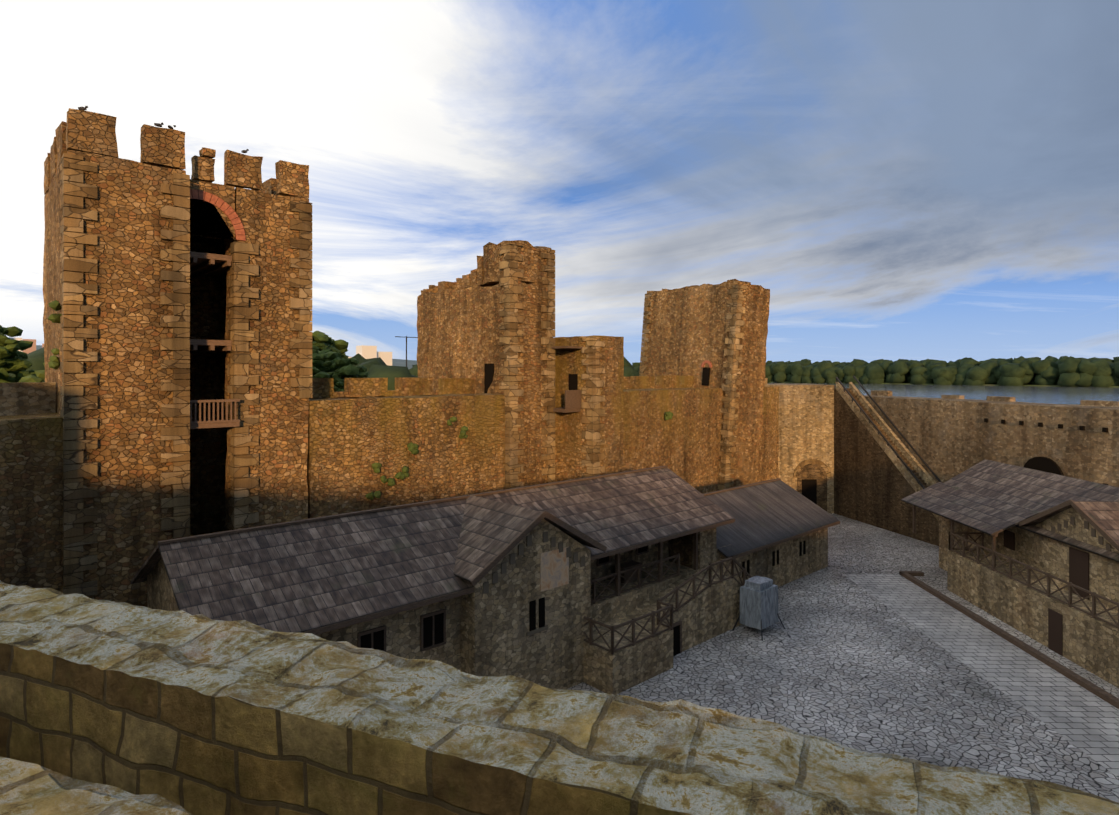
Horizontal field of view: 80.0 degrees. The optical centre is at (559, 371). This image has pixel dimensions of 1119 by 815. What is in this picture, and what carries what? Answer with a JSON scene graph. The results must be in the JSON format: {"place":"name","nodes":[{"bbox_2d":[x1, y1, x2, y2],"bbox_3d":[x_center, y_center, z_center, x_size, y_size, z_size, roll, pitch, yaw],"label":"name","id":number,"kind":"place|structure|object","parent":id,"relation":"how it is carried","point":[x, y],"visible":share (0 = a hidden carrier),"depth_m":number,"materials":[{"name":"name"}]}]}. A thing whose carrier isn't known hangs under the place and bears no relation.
{"place":"outdoors","nodes":[
{"label":"outdoors","id":0,"kind":"place"},
{"bbox_2d":[43,108,309,606],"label":"tower","id":1,"kind":"structure","parent":0,"point":[128,225],"depth_m":24.68,"materials":[{"name":"brown stone"}]},
{"bbox_2d":[78,106,248,152],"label":"birds","id":2,"kind":"object","parent":1,"relation":"on","point":[157,125],"visible":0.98,"depth_m":24.62},
{"bbox_2d":[60,153,311,595],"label":"corner stones","id":3,"kind":"object","parent":1,"relation":"attached to","point":[74,537],"visible":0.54,"depth_m":24.64,"materials":[{"name":"brown stone"}]},
{"bbox_2d":[190,189,245,240],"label":"brick arch","id":4,"kind":"structure","parent":1,"relation":"attached to","point":[212,199],"depth_m":26.75,"materials":[{"name":"brick"}]},
{"bbox_2d":[8,337,391,365],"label":"buildings","id":5,"kind":"structure","parent":0,"point":[367,352],"depth_m":596.09,"materials":[{"name":"beige"}]},
{"bbox_2d":[22,345,416,368],"bbox_3d":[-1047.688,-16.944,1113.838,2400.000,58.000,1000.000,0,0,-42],"label":"hill","id":6,"kind":"structure","parent":0,"point":[400,362],"depth_m":1353.39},
{"bbox_2d":[23,339,43,353],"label":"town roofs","id":7,"kind":"structure","parent":6,"relation":"on","point":[30,349],"depth_m":699.53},
{"bbox_2d":[0,0,1118,364],"label":"sky","id":8,"kind":"structure","parent":0,"point":[918,180],"materials":[{"name":"blue"}]},
{"bbox_2d":[583,571,741,694],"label":"terrace","id":9,"kind":"structure","parent":0,"point":[712,611],"depth_m":27.36,"materials":[{"name":"brown stone"}]},
{"bbox_2d":[583,553,751,654],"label":"terrace rails","id":10,"kind":"object","parent":9,"relation":"on","point":[612,649],"visible":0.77,"depth_m":28.16,"materials":[{"name":"brown wood"}]},
{"bbox_2d":[673,625,679,655],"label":"terrace door","id":11,"kind":"structure","parent":9,"relation":"in","point":[676,640],"depth_m":28.35,"materials":[{"name":"black wood"}]},
{"bbox_2d":[566,513,1118,802],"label":"courtyard","id":12,"kind":"structure","parent":0,"point":[841,658],"depth_m":25.92,"materials":[{"name":"grey stone"}]},
{"bbox_2d":[147,518,827,689],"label":"building walls","id":13,"kind":"structure","parent":12,"relation":"on","point":[486,636],"depth_m":24.41,"materials":[{"name":"stone"}]},
{"bbox_2d":[131,545,161,583],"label":"roof","id":14,"kind":"structure","parent":13,"relation":"on","point":[149,565],"depth_m":21.71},
{"bbox_2d":[158,467,733,632],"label":"roof","id":15,"kind":"structure","parent":13,"relation":"on","point":[303,577],"depth_m":22.13,"materials":[{"name":"grey tile"}]},
{"bbox_2d":[158,466,839,634],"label":"roof trim","id":16,"kind":"structure","parent":15,"relation":"attached to","point":[503,553],"depth_m":24.88,"materials":[{"name":"brown wood"}]},
{"bbox_2d":[453,495,541,581],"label":"gable roof","id":17,"kind":"structure","parent":13,"relation":"on","point":[491,530],"depth_m":24.19,"materials":[{"name":"grey tile"}]},
{"bbox_2d":[357,545,681,653],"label":"building frames","id":18,"kind":"structure","parent":13,"relation":"attached to","point":[372,631],"depth_m":22.15,"materials":[{"name":"brown wood"}]},
{"bbox_2d":[483,532,584,635],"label":"trim","id":19,"kind":"structure","parent":13,"relation":"attached to","point":[521,552],"depth_m":24.04,"materials":[{"name":"brown stone"}]},
{"bbox_2d":[540,547,568,591],"bbox_3d":[-0.212,7.356,24.886,1.400,1.400,0.130,0,0,-42],"label":"wall panel","id":20,"kind":"object","parent":13,"relation":"attached to","point":[554,568],"visible":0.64,"depth_m":24.79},
{"bbox_2d":[544,518,597,548],"bbox_3d":[-0.994,6.034,26.754,4.690,0.100,3.600,0,-31,48],"label":"roof projection","id":21,"kind":"object","parent":13,"relation":"on","point":[577,539],"visible":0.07,"depth_m":25.68},
{"bbox_2d":[361,540,805,650],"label":"windows","id":22,"kind":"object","parent":13,"relation":"in","point":[378,640],"visible":0.38,"depth_m":22.50,"materials":[{"name":"black glass"}]},
{"bbox_2d":[620,560,641,582],"bbox_3d":[3.185,9.256,30.817,1.200,0.700,0.600,0,0,-42],"label":"loggia chest","id":23,"kind":"object","parent":13,"relation":"on","point":[628,565],"visible":0.5,"depth_m":30.60,"materials":[{"name":"brown wood"}]},
{"bbox_2d":[706,480,839,557],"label":"roof","id":24,"kind":"structure","parent":13,"relation":"on","point":[763,514],"depth_m":38.60,"materials":[{"name":"grey wood"}]},
{"bbox_2d":[307,386,779,518],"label":"curtain wall","id":25,"kind":"structure","parent":12,"relation":"on","point":[351,440],"depth_m":34.19,"materials":[{"name":"brown stone"}]},
{"bbox_2d":[48,300,673,499],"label":"wall plants","id":26,"kind":"object","parent":25,"relation":"attached to","point":[54,363],"depth_m":30.97,"materials":[{"name":"green plant"}]},
{"bbox_2d":[308,375,693,397],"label":"wall parapet","id":27,"kind":"structure","parent":25,"relation":"on","point":[353,387],"depth_m":36.17,"materials":[{"name":"brown stone"}]},
{"bbox_2d":[552,335,623,480],"bbox_3d":[0.776,5.008,40.428,2.607,14.111,6.135,0,0,-42],"label":"turret","id":28,"kind":"object","parent":12,"relation":"on","point":[568,362],"visible":0.19,"depth_m":38.50,"materials":[{"name":"stone"}]},
{"bbox_2d":[551,346,582,412],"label":"balcony","id":29,"kind":"structure","parent":28,"relation":"attached to","point":[572,400],"depth_m":37.66,"materials":[{"name":"brown wood"}]},
{"bbox_2d":[569,374,577,389],"bbox_3d":[0.887,1.131,38.626,0.320,1.950,0.700,0,0,-42],"label":"doorway","id":30,"kind":"structure","parent":28,"relation":"in","point":[573,381],"depth_m":38.48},
{"bbox_2d":[582,337,604,477],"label":"corner stones","id":31,"kind":"object","parent":28,"relation":"attached to","point":[591,405],"visible":0.46,"depth_m":37.46,"materials":[{"name":"beige stone"}]},
{"bbox_2d":[732,613,784,640],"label":"support legs","id":32,"kind":"object","parent":12,"relation":"on","point":[761,625],"visible":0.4,"depth_m":30.98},
{"bbox_2d":[740,576,777,629],"bbox_3d":[9.287,10.701,31.088,1.528,2.041,1.157,0,0,-42],"label":"tarp","id":33,"kind":"object","parent":12,"relation":"on","point":[758,598],"visible":1,"depth_m":30.66,"materials":[{"name":"grey fabric"}]},
{"bbox_2d":[764,378,834,512],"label":"gate block","id":34,"kind":"structure","parent":12,"relation":"on","point":[806,421],"depth_m":56.65,"materials":[{"name":"brown stone"}]},
{"bbox_2d":[797,464,826,510],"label":"gate recess","id":35,"kind":"object","parent":34,"relation":"in","point":[814,471],"visible":0.34,"depth_m":56.55,"materials":[{"name":"brown stone"}]},
{"bbox_2d":[802,479,816,504],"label":"gate door","id":36,"kind":"structure","parent":35,"relation":"in","point":[809,489],"depth_m":56.53,"materials":[{"name":"black wood"}]},
{"bbox_2d":[793,459,831,477],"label":"gate arch","id":37,"kind":"structure","parent":34,"relation":"attached to","point":[824,466],"depth_m":56.53,"materials":[{"name":"brown stone"}]},
{"bbox_2d":[834,388,938,545],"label":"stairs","id":38,"kind":"structure","parent":12,"relation":"on","point":[872,486],"depth_m":52.53,"materials":[{"name":"stone"}]},
{"bbox_2d":[836,382,938,520],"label":"stair sidewalls","id":39,"kind":"object","parent":12,"relation":"on","point":[927,478],"visible":0.53,"depth_m":51.46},
{"bbox_2d":[836,376,940,488],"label":"stair rails","id":40,"kind":"object","parent":39,"relation":"on","point":[886,440],"visible":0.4,"depth_m":51.36,"materials":[{"name":"brown wood"}]},
{"bbox_2d":[844,574,1118,777],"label":"paver strip","id":41,"kind":"object","parent":12,"relation":"on","point":[1084,720],"visible":0.89,"depth_m":26.85,"materials":[{"name":"grey stone"}]},
{"bbox_2d":[899,571,1118,708],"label":"kerb","id":42,"kind":"structure","parent":12,"relation":"on","point":[1101,693],"depth_m":29.13,"materials":[{"name":"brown stone"}]},
{"bbox_2d":[939,507,1118,687],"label":"walls","id":43,"kind":"structure","parent":12,"relation":"on","point":[1090,644],"depth_m":30.39,"materials":[{"name":"brown stone"}]},
{"bbox_2d":[913,500,1118,629],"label":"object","id":44,"kind":"object","parent":43,"relation":"attached to","point":[1089,519],"visible":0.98,"depth_m":30.39,"materials":[{"name":"brown wood"}]},
{"bbox_2d":[944,460,1118,561],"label":"roof","id":45,"kind":"structure","parent":43,"relation":"on","point":[1039,491],"depth_m":34.97,"materials":[{"name":"grey tile"}]},
{"bbox_2d":[1004,530,1088,655],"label":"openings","id":46,"kind":"object","parent":43,"relation":"in","point":[1079,568],"visible":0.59,"depth_m":29.01,"materials":[{"name":"brown wood"}]},
{"bbox_2d":[1024,505,1071,525],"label":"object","id":47,"kind":"structure","parent":43,"relation":"on","point":[1047,516],"depth_m":31.23,"materials":[{"name":"wood"}]},
{"bbox_2d":[986,459,1118,487],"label":"roof ridge","id":48,"kind":"structure","parent":43,"relation":"on","point":[1056,474],"depth_m":35.44,"materials":[{"name":"brown wood"}]},
{"bbox_2d":[1074,501,1118,543],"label":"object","id":49,"kind":"structure","parent":43,"relation":"on","point":[1104,515],"depth_m":28.58,"materials":[{"name":"brown tile"}]},
{"bbox_2d":[767,382,1118,404],"bbox_3d":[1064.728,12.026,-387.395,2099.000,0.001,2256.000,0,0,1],"label":"river","id":50,"kind":"structure","parent":0,"point":[1052,395],"depth_m":399.13,"materials":[{"name":"liquid"}]},
{"bbox_2d":[782,382,1118,386],"bbox_3d":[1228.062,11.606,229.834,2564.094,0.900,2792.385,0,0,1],"label":"bank","id":51,"kind":"structure","parent":0,"point":[983,384],"depth_m":568.17,"materials":[{"name":"green plant"}]},
{"bbox_2d":[632,356,1118,386],"bbox_3d":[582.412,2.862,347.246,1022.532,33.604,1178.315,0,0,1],"label":"shore trees","id":52,"kind":"object","parent":51,"relation":"on","point":[1066,371],"visible":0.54,"depth_m":589.09,"materials":[{"name":"green plant"}]},
{"bbox_2d":[901,482,1040,535],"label":"roof","id":53,"kind":"structure","parent":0,"point":[988,515],"depth_m":36.17,"materials":[{"name":"tile"}]},
{"bbox_2d":[863,395,1118,486],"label":"river wall","id":54,"kind":"structure","parent":0,"point":[948,439],"depth_m":43.00,"materials":[{"name":"brown stone"}]},
{"bbox_2d":[871,390,1118,406],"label":"river parapet","id":55,"kind":"structure","parent":54,"relation":"on","point":[1012,399],"depth_m":46.00,"materials":[{"name":"brown stone"}]},
{"bbox_2d":[1024,457,1063,475],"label":"river niches","id":56,"kind":"object","parent":54,"relation":"in","point":[1046,464],"visible":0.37,"depth_m":40.16,"materials":[{"name":"black"}]},
{"bbox_2d":[984,418,1107,484],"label":"wall holes","id":57,"kind":"object","parent":54,"relation":"attached to","point":[1104,429],"visible":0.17,"depth_m":39.32,"materials":[{"name":"black"}]},
{"bbox_2d":[1039,517,1118,553],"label":"trim","id":58,"kind":"structure","parent":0,"point":[1086,526],"depth_m":28.99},
{"bbox_3d":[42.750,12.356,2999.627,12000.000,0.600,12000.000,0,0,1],"label":"ground","id":59,"kind":"structure","parent":0,"visible":0},
{"bbox_2d":[0,325,35,382],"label":"tree","id":60,"kind":"object","parent":59,"relation":"on","point":[15,361],"visible":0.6,"depth_m":64.15,"materials":[{"name":"green plant"}]},
{"bbox_2d":[19,362,44,381],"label":"bush","id":61,"kind":"object","parent":59,"relation":"on","point":[39,376],"depth_m":54.49,"materials":[{"name":"green plant"}]},
{"bbox_2d":[0,413,66,592],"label":"wall","id":62,"kind":"structure","parent":59,"relation":"on","point":[31,500],"depth_m":22.06,"materials":[{"name":"stone"}]},
{"bbox_2d":[0,382,55,415],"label":"parapet","id":63,"kind":"structure","parent":62,"relation":"on","point":[22,398],"depth_m":24.43,"materials":[{"name":"stone"}]},
{"bbox_2d":[8,347,639,389],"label":"tree belt","id":64,"kind":"object","parent":59,"relation":"on","point":[377,367],"visible":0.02,"depth_m":142.01,"materials":[{"name":"green plant"}]},
{"bbox_2d":[309,367,343,391],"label":"bush","id":65,"kind":"object","parent":59,"relation":"on","point":[338,383],"visible":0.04,"depth_m":45.53,"materials":[{"name":"green plant"}]},
{"bbox_2d":[312,350,343,379],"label":"tree","id":66,"kind":"object","parent":59,"relation":"on","point":[318,364],"visible":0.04,"depth_m":58.72,"materials":[{"name":"green plant"}]},
{"bbox_2d":[311,331,352,365],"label":"tree","id":67,"kind":"object","parent":59,"relation":"on","point":[321,341],"visible":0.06,"depth_m":71.00,"materials":[{"name":"green plant"}]},
{"bbox_2d":[309,350,367,390],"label":"tree","id":68,"kind":"object","parent":59,"relation":"on","point":[347,371],"visible":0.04,"depth_m":51.58,"materials":[{"name":"green plant"}]},
{"bbox_2d":[395,336,417,366],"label":"crane","id":69,"kind":"object","parent":59,"relation":"on","point":[406,346],"visible":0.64,"depth_m":640.64,"materials":[{"name":"grey metal"}]},
{"bbox_2d":[417,240,553,485],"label":"tower","id":70,"kind":"structure","parent":59,"relation":"on","point":[459,331],"depth_m":37.78,"materials":[{"name":"stone"}]},
{"bbox_2d":[484,363,493,392],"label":"tower door","id":71,"kind":"structure","parent":70,"relation":"in","point":[488,373],"depth_m":37.52,"materials":[{"name":"brown wood"}]},
{"bbox_2d":[499,243,554,488],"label":"corner stones","id":72,"kind":"object","parent":70,"relation":"attached to","point":[509,263],"visible":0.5,"depth_m":36.38,"materials":[{"name":"brown stone"}]},
{"bbox_2d":[641,279,769,487],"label":"tower","id":73,"kind":"structure","parent":59,"relation":"on","point":[687,335],"depth_m":51.22,"materials":[{"name":"stone"}]},
{"bbox_2d":[639,285,746,489],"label":"corner stones","id":74,"kind":"object","parent":73,"relation":"attached to","point":[732,341],"visible":0.58,"depth_m":49.52,"materials":[{"name":"brown stone"}]},
{"bbox_2d":[702,367,709,385],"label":"tower door","id":75,"kind":"structure","parent":73,"relation":"in","point":[705,375],"depth_m":51.51,"materials":[{"name":"brown wood"}]},
{"bbox_2d":[701,360,711,367],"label":"brick arch","id":76,"kind":"structure","parent":73,"relation":"attached to","point":[705,362],"depth_m":51.54,"materials":[{"name":"red brick"}]},
{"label":"wall","id":77,"kind":"structure","parent":59,"relation":"on"},
{"bbox_2d":[0,756,191,814],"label":"slab","id":78,"kind":"object","parent":77,"relation":"on","point":[27,788],"visible":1,"depth_m":1.49,"materials":[{"name":"stone"}]},
{"bbox_2d":[0,580,1118,814],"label":"stone parapet","id":79,"kind":"structure","parent":77,"relation":"on","point":[200,714],"depth_m":2.46,"materials":[{"name":"stone"}]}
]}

